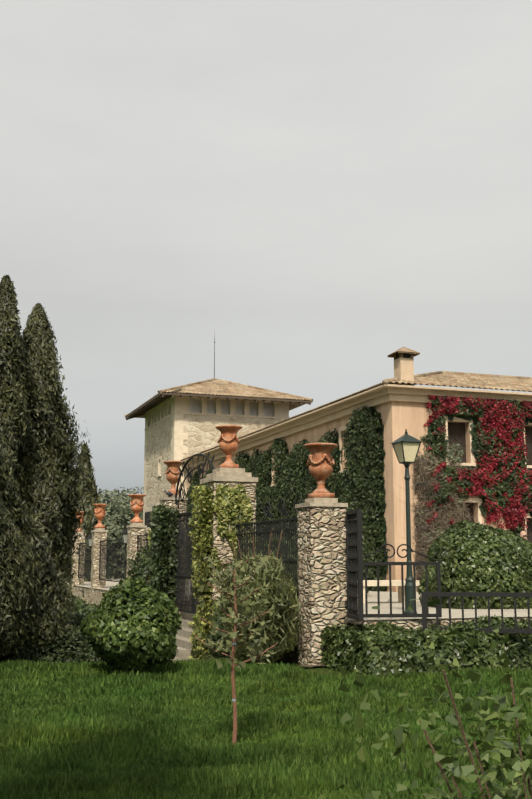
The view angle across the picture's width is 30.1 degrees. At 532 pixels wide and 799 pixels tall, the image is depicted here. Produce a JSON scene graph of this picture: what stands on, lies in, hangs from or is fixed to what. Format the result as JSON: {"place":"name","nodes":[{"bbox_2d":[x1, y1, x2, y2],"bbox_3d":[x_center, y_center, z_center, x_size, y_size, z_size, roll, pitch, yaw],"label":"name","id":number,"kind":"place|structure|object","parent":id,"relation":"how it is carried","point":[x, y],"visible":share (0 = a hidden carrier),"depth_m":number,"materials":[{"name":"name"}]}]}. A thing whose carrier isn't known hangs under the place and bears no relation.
{"place":"outdoors","nodes":[
{"label":"outdoors","id":0,"kind":"place"},
{"bbox_2d":[145,511,151,526],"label":"tower balcony railing","id":1,"kind":"object","parent":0,"point":[147,518],"visible":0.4,"depth_m":62.25,"materials":[{"name":"black metal"}]},
{"bbox_2d":[144,413,280,541],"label":"tower walls","id":2,"kind":"structure","parent":0,"point":[203,432],"depth_m":61.40,"materials":[{"name":"beige stone"}]},
{"bbox_2d":[126,392,166,415],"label":"tower roof","id":3,"kind":"structure","parent":2,"relation":"on","point":[145,402],"depth_m":62.76,"materials":[{"name":"brown tile"}]},
{"bbox_2d":[125,389,312,419],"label":"roof eaves","id":4,"kind":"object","parent":2,"relation":"attached to","point":[156,400],"depth_m":60.94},
{"bbox_2d":[190,398,272,415],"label":"windows","id":5,"kind":"structure","parent":2,"relation":"in","point":[195,405],"depth_m":61.47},
{"bbox_2d":[165,380,306,399],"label":"tower roof","id":6,"kind":"structure","parent":2,"relation":"on","point":[215,387],"depth_m":61.93,"materials":[{"name":"beige tile"}]},
{"bbox_2d":[214,336,214,377],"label":"tower lightning rod","id":7,"kind":"object","parent":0,"point":[214,356],"visible":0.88,"depth_m":65.81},
{"bbox_2d":[125,378,312,417],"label":"tower roof hips","id":8,"kind":"object","parent":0,"point":[294,405],"visible":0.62,"depth_m":63.59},
{"bbox_2d":[0,657,531,798],"bbox_3d":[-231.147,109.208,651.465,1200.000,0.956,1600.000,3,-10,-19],"label":"lawn","id":9,"kind":"structure","parent":0,"point":[325,670],"depth_m":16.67,"materials":[{"name":"green plant"}]},
{"bbox_2d":[0,275,51,656],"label":"cypress tree","id":10,"kind":"object","parent":9,"relation":"on","point":[10,440],"depth_m":17.55,"materials":[{"name":"green plant"}]},
{"bbox_2d":[0,624,103,663],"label":"box hedge","id":11,"kind":"object","parent":9,"relation":"on","point":[75,632],"depth_m":17.96,"materials":[{"name":"green plant"}]},
{"bbox_2d":[18,303,92,652],"bbox_3d":[-4.417,1.500,18.743,2.309,6.816,2.297,3,-10,-19],"label":"cypress tree","id":12,"kind":"object","parent":9,"relation":"on","point":[37,330],"depth_m":18.45,"materials":[{"name":"green plant"}]},
{"bbox_2d":[71,535,84,593],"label":"stone pillar","id":13,"kind":"structure","parent":9,"relation":"on","point":[76,580],"depth_m":43.32,"materials":[{"name":"beige stone"}]},
{"bbox_2d":[64,608,97,626],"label":"box hedge","id":14,"kind":"object","parent":9,"relation":"on","point":[73,617],"depth_m":20.16,"materials":[{"name":"green plant"}]},
{"bbox_2d":[63,596,99,617],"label":"shrub","id":15,"kind":"object","parent":9,"relation":"on","point":[90,607],"depth_m":29.97,"materials":[{"name":"green plant"}]},
{"bbox_2d":[89,465,100,528],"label":"cypress","id":16,"kind":"object","parent":9,"relation":"on","point":[94,521],"depth_m":57.65,"materials":[{"name":"green plant"}]},
{"bbox_2d":[90,532,106,603],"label":"stone pillar","id":17,"kind":"structure","parent":9,"relation":"on","point":[97,538],"depth_m":38.43,"materials":[{"name":"beige stone"}]},
{"bbox_2d":[95,489,119,509],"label":"tree","id":18,"kind":"object","parent":9,"relation":"on","point":[100,492],"depth_m":79.46,"materials":[{"name":"green plant"}]},
{"bbox_2d":[96,489,142,526],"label":"tree","id":19,"kind":"object","parent":9,"relation":"on","point":[115,491],"depth_m":72.59,"materials":[{"name":"green plant"}]},
{"bbox_2d":[96,489,142,519],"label":"tree","id":20,"kind":"object","parent":9,"relation":"on","point":[114,499],"depth_m":87.57,"materials":[{"name":"green plant"}]},
{"bbox_2d":[113,487,137,504],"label":"tree","id":21,"kind":"object","parent":9,"relation":"on","point":[122,493],"depth_m":94.96,"materials":[{"name":"green plant"}]},
{"bbox_2d":[108,499,142,514],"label":"tree","id":22,"kind":"object","parent":9,"relation":"on","point":[122,506],"depth_m":84.36,"materials":[{"name":"green plant"}]},
{"bbox_2d":[79,576,181,674],"bbox_3d":[-2.094,3.539,15.382,1.588,1.561,1.529,3,-10,-19],"label":"citrus shrub","id":23,"kind":"object","parent":9,"relation":"on","point":[105,613],"depth_m":14.96,"materials":[{"name":"green plant"}]},
{"bbox_2d":[118,486,143,504],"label":"tree","id":24,"kind":"object","parent":9,"relation":"on","point":[137,487],"depth_m":109.55,"materials":[{"name":"green plant"}]},
{"bbox_2d":[126,527,145,577],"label":"stone pillar","id":25,"kind":"structure","parent":9,"relation":"on","point":[133,533],"depth_m":32.01,"materials":[{"name":"beige stone"}]},
{"bbox_2d":[147,504,168,593],"bbox_3d":[-2.995,5.063,27.111,0.407,4.386,1.320,3,-10,-19],"label":"climbing ivy","id":26,"kind":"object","parent":9,"relation":"on","point":[162,507],"depth_m":26.85,"materials":[{"name":"green plant"}]},
{"bbox_2d":[170,608,198,659],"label":"gate steps","id":27,"kind":"structure","parent":9,"relation":"on","point":[183,644],"depth_m":24.12,"materials":[{"name":"stone"}]},
{"bbox_2d":[188,482,213,659],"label":"climbing ivy","id":28,"kind":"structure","parent":9,"relation":"on","point":[202,537],"depth_m":22.21,"materials":[{"name":"green plant"}]},
{"bbox_2d":[143,395,289,524],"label":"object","id":29,"kind":"object","parent":9,"relation":"on","point":[168,407],"visible":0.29,"depth_m":61.25,"materials":[{"name":"beige paint"}]},
{"bbox_2d":[202,481,255,628],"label":"stone pillar","id":30,"kind":"structure","parent":9,"relation":"on","point":[223,546],"depth_m":22.16,"materials":[{"name":"beige stone"}]},
{"bbox_2d":[76,467,347,534],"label":"pillar caps","id":31,"kind":"object","parent":30,"relation":"on","point":[231,474],"visible":0.73,"depth_m":22.50,"materials":[{"name":"stone"}]},
{"bbox_2d":[76,511,84,531],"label":"terracotta urn","id":32,"kind":"object","parent":31,"relation":"on","point":[81,521],"visible":0.35,"depth_m":43.74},
{"bbox_2d":[93,504,107,527],"bbox_3d":[-6.542,4.589,38.932,0.600,0.942,0.600,3,-10,-19],"label":"terracotta urn","id":33,"kind":"object","parent":31,"relation":"on","point":[100,511],"visible":1,"depth_m":38.80,"materials":[{"name":"orange ceramic"}]},
{"bbox_2d":[128,494,145,522],"bbox_3d":[-4.232,3.579,32.401,0.585,0.918,0.585,3,-10,-19],"label":"terracotta urn","id":34,"kind":"object","parent":31,"relation":"on","point":[137,503],"visible":1,"depth_m":32.27,"materials":[{"name":"orange ceramic"}]},
{"bbox_2d":[163,461,182,494],"bbox_3d":[-2.616,2.224,27.936,0.598,0.947,0.598,3,-10,-19],"label":"terracotta urn","id":35,"kind":"object","parent":31,"relation":"on","point":[172,472],"visible":0.9,"depth_m":27.80,"materials":[{"name":"orange ceramic"}]},
{"bbox_2d":[215,425,241,467],"bbox_3d":[-0.867,1.122,23.047,0.634,0.997,0.634,3,-10,-19],"label":"terracotta urn","id":36,"kind":"object","parent":31,"relation":"on","point":[228,440],"visible":0.98,"depth_m":22.91,"materials":[{"name":"orange ceramic"}]},
{"bbox_2d":[304,443,337,498],"bbox_3d":[0.981,1.284,17.663,0.620,0.972,0.620,3,-10,-19],"label":"terracotta urn","id":37,"kind":"object","parent":31,"relation":"on","point":[320,460],"visible":1,"depth_m":17.53,"materials":[{"name":"orange ceramic"}]},
{"bbox_2d":[211,483,255,626],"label":"climbing ivy","id":38,"kind":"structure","parent":30,"relation":"attached to","point":[230,506],"depth_m":22.16,"materials":[{"name":"green plant"}]},
{"bbox_2d":[190,551,277,744],"bbox_3d":[-0.293,2.436,9.660,0.872,1.888,0.876,3,-10,-19],"label":"sapling","id":39,"kind":"object","parent":9,"relation":"on","point":[250,602],"depth_m":9.68,"materials":[{"name":"green plant"}]},
{"bbox_2d":[212,530,304,663],"bbox_3d":[-0.135,3.537,16.999,1.647,2.574,1.621,3,-10,-19],"label":"feathery bush","id":40,"kind":"object","parent":9,"relation":"on","point":[282,591],"depth_m":16.71,"materials":[{"name":"green plant"}]},
{"bbox_2d":[277,658,296,660],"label":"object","id":41,"kind":"structure","parent":9,"relation":"on","point":[282,659],"depth_m":17.65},
{"bbox_2d":[60,585,531,661],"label":"terrace retaining wall","id":42,"kind":"structure","parent":9,"relation":"on","point":[405,623],"depth_m":17.80,"materials":[{"name":"stone"}]},
{"bbox_2d":[205,603,235,657],"bbox_3d":[-0.667,5.051,20.819,1.291,1.696,1.958,0,-9,3],"label":"bush","id":43,"kind":"object","parent":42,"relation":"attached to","point":[212,651],"depth_m":20.60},
{"bbox_2d":[224,588,297,660],"bbox_3d":[-0.034,4.316,18.580,1.444,2.031,3.099,3,-10,-19],"label":"bush","id":44,"kind":"object","parent":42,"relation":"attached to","point":[287,654],"depth_m":17.71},
{"bbox_2d":[300,665,326,666],"bbox_3d":[1.025,4.487,16.702,0.900,0.001,0.323,3,-10,-19],"label":"pillar base","id":45,"kind":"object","parent":9,"relation":"on","point":[312,665],"visible":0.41,"depth_m":16.62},
{"bbox_2d":[296,506,347,666],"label":"stone pillar","id":46,"kind":"structure","parent":9,"relation":"on","point":[322,567],"depth_m":17.10,"materials":[{"name":"beige stone"}]},
{"bbox_2d":[298,599,531,798],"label":"shrub","id":47,"kind":"object","parent":9,"relation":"on","point":[502,755],"depth_m":3.51,"materials":[{"name":"green plant"}]},
{"bbox_2d":[320,614,531,675],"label":"hedge","id":48,"kind":"object","parent":9,"relation":"on","point":[364,638],"depth_m":15.68,"materials":[{"name":"green plant"}]},
{"bbox_2d":[418,520,531,608],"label":"ivy bush","id":49,"kind":"object","parent":9,"relation":"on","point":[442,550],"depth_m":21.53,"materials":[{"name":"green plant"}]},
{"bbox_2d":[0,0,531,501],"label":"sky","id":50,"kind":"structure","parent":0,"point":[321,191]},
{"bbox_2d":[65,579,531,620],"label":"terrace paving","id":51,"kind":"structure","parent":0,"point":[372,600],"depth_m":20.58,"materials":[{"name":"beige stone"}]},
{"bbox_2d":[64,441,94,581],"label":"cypress","id":52,"kind":"object","parent":51,"relation":"on","point":[86,497],"depth_m":51.47,"materials":[{"name":"green plant"}]},
{"bbox_2d":[64,516,149,578],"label":"tree","id":53,"kind":"object","parent":51,"relation":"on","point":[114,527],"depth_m":58.93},
{"bbox_2d":[101,511,142,530],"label":"tree","id":54,"kind":"object","parent":51,"relation":"on","point":[127,517],"depth_m":68.79,"materials":[{"name":"green plant"}]},
{"bbox_2d":[127,546,149,587],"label":"bush","id":55,"kind":"object","parent":51,"relation":"on","point":[141,571],"visible":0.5,"depth_m":29.51,"materials":[{"name":"green plant"}]},
{"bbox_2d":[147,529,151,582],"bbox_3d":[-3.174,4.980,28.463,0.385,3.017,1.719,3,-10,-19],"label":"ivy fence","id":56,"kind":"object","parent":51,"relation":"on","point":[149,536],"visible":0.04,"depth_m":29.13,"materials":[{"name":"green plant"}]},
{"bbox_2d":[160,500,186,598],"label":"stone pillar","id":57,"kind":"structure","parent":51,"relation":"on","point":[182,506],"depth_m":27.51,"materials":[{"name":"beige stone"}]},
{"bbox_2d":[86,512,198,547],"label":"gate lanterns","id":58,"kind":"object","parent":57,"relation":"attached to","point":[122,532],"visible":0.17,"depth_m":32.56,"materials":[{"name":"black metal"}]},
{"bbox_2d":[87,534,127,545],"bbox_3d":[-4.212,4.283,31.381,0.384,0.518,16.834,3,-10,-19],"label":"gate lantern glass","id":59,"kind":"object","parent":58,"relation":"attached to","point":[124,536],"visible":0.12,"depth_m":32.52,"materials":[{"name":"white glass"}]},
{"bbox_2d":[149,507,179,605],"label":"climbing ivy","id":60,"kind":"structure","parent":57,"relation":"attached to","point":[172,564],"depth_m":26.98,"materials":[{"name":"green plant"}]},
{"bbox_2d":[262,538,297,599],"bbox_3d":[0.569,4.010,22.351,1.715,1.887,3.037,3,-10,-19],"label":"terrace shrub","id":61,"kind":"object","parent":51,"relation":"on","point":[284,556],"depth_m":21.67,"materials":[{"name":"green plant"}]},
{"bbox_2d":[65,453,531,633],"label":"iron fences","id":62,"kind":"object","parent":51,"relation":"on","point":[354,553],"visible":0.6,"depth_m":18.65,"materials":[{"name":"black metal"}]},
{"bbox_2d":[266,519,375,592],"bbox_3d":[1.550,4.669,29.136,3.144,3.441,2.663,3,-10,-19],"label":"terrace shrub","id":63,"kind":"object","parent":51,"relation":"on","point":[364,527],"depth_m":29.13,"materials":[{"name":"green plant"}]},
{"bbox_2d":[188,401,531,591],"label":"house walls","id":64,"kind":"structure","parent":51,"relation":"on","point":[398,418],"depth_m":34.12,"materials":[{"name":"beige paint"}]},
{"bbox_2d":[185,405,387,591],"bbox_3d":[-0.406,5.338,46.412,0.518,6.656,26.373,3,-10,-19],"label":"ivy","id":65,"kind":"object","parent":64,"relation":"attached to","point":[295,482],"depth_m":37.34,"materials":[{"name":"green plant"}]},
{"bbox_2d":[180,383,393,460],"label":"house roof","id":66,"kind":"structure","parent":64,"relation":"on","point":[342,398],"depth_m":40.66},
{"bbox_2d":[183,384,531,468],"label":"cornice","id":67,"kind":"structure","parent":64,"relation":"attached to","point":[379,395],"depth_m":36.43,"materials":[{"name":"beige paint"}]},
{"bbox_2d":[270,416,531,531],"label":"house window surrounds","id":68,"kind":"object","parent":64,"relation":"attached to","point":[472,463],"visible":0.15,"depth_m":34.85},
{"bbox_2d":[273,421,531,522],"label":"house window reveals","id":69,"kind":"object","parent":64,"relation":"in","point":[475,506],"visible":0.06,"depth_m":35.09,"materials":[{"name":"beige paint"}]},
{"bbox_2d":[381,438,478,579],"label":"dry vine stems","id":70,"kind":"object","parent":64,"relation":"attached to","point":[433,505],"visible":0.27,"depth_m":33.93,"materials":[{"name":"brown plant"}]},
{"bbox_2d":[413,443,463,579],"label":"dry vine sparse leaves","id":71,"kind":"object","parent":64,"relation":"attached to","point":[454,458],"visible":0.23,"depth_m":34.19,"materials":[{"name":"plant"}]},
{"bbox_2d":[348,422,531,542],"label":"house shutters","id":72,"kind":"object","parent":64,"relation":"in","point":[456,433],"visible":0.09,"depth_m":35.15,"materials":[{"name":"brown wood"}]},
{"bbox_2d":[411,449,473,590],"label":"climbing vine","id":73,"kind":"object","parent":64,"relation":"attached to","point":[443,520],"visible":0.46,"depth_m":33.87,"materials":[{"name":"green plant"}]},
{"bbox_2d":[392,373,531,391],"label":"house roof","id":74,"kind":"structure","parent":64,"relation":"on","point":[479,382],"depth_m":36.92,"materials":[{"name":"beige tile"}]},
{"bbox_2d":[394,358,413,385],"bbox_3d":[4.904,-0.861,35.143,0.520,1.150,0.520,3,-10,-19],"label":"house chimney","id":75,"kind":"object","parent":74,"relation":"on","point":[403,368],"visible":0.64,"depth_m":34.95,"materials":[{"name":"beige paint"}]},
{"bbox_2d":[396,353,409,358],"bbox_3d":[4.904,-1.517,35.251,0.440,0.180,0.440,3,-10,-19],"label":"chimney opening","id":76,"kind":"object","parent":75,"relation":"in","point":[406,355],"visible":0.36,"depth_m":35.06,"materials":[{"name":"black"}]},
{"bbox_2d":[387,347,419,359],"bbox_3d":[4.904,-1.660,35.274,0.900,0.470,0.900,3,-10,-19],"label":"chimney cap","id":77,"kind":"object","parent":75,"relation":"on","point":[402,350],"visible":0.73,"depth_m":35.06,"materials":[{"name":"beige concrete"}]},
{"bbox_2d":[420,395,531,537],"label":"bougainvillea","id":78,"kind":"object","parent":64,"relation":"attached to","point":[502,486],"depth_m":34.78,"materials":[{"name":"red plant"}]},
{"bbox_2d":[425,404,531,535],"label":"climbing vine","id":79,"kind":"object","parent":64,"relation":"attached to","point":[474,444],"visible":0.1,"depth_m":34.84,"materials":[{"name":"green plant"}]},
{"bbox_2d":[346,580,419,603],"bbox_3d":[2.859,4.721,24.271,1.800,0.550,0.600,3,-10,-19],"label":"stone bench","id":80,"kind":"object","parent":51,"relation":"on","point":[384,583],"visible":0.19,"depth_m":24.10,"materials":[{"name":"beige stone"}]},
{"bbox_2d":[390,429,421,613],"bbox_3d":[2.733,2.327,18.991,0.484,3.564,0.484,3,-10,-19],"label":"street lamp post","id":81,"kind":"object","parent":51,"relation":"on","point":[409,580],"visible":0.77,"depth_m":18.95,"materials":[{"name":"metal"}]},
{"bbox_2d":[393,442,419,461],"bbox_3d":[2.733,1.037,19.202,0.397,0.378,0.397,3,-10,-19],"label":"lamp glass","id":82,"kind":"object","parent":81,"relation":"attached to","point":[410,450],"visible":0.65,"depth_m":19.08,"materials":[{"name":"beige glass"}]},
{"bbox_2d":[382,371,531,384],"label":"roof","id":83,"kind":"structure","parent":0,"point":[387,381],"depth_m":40.20,"materials":[{"name":"beige tile"}]}
]}

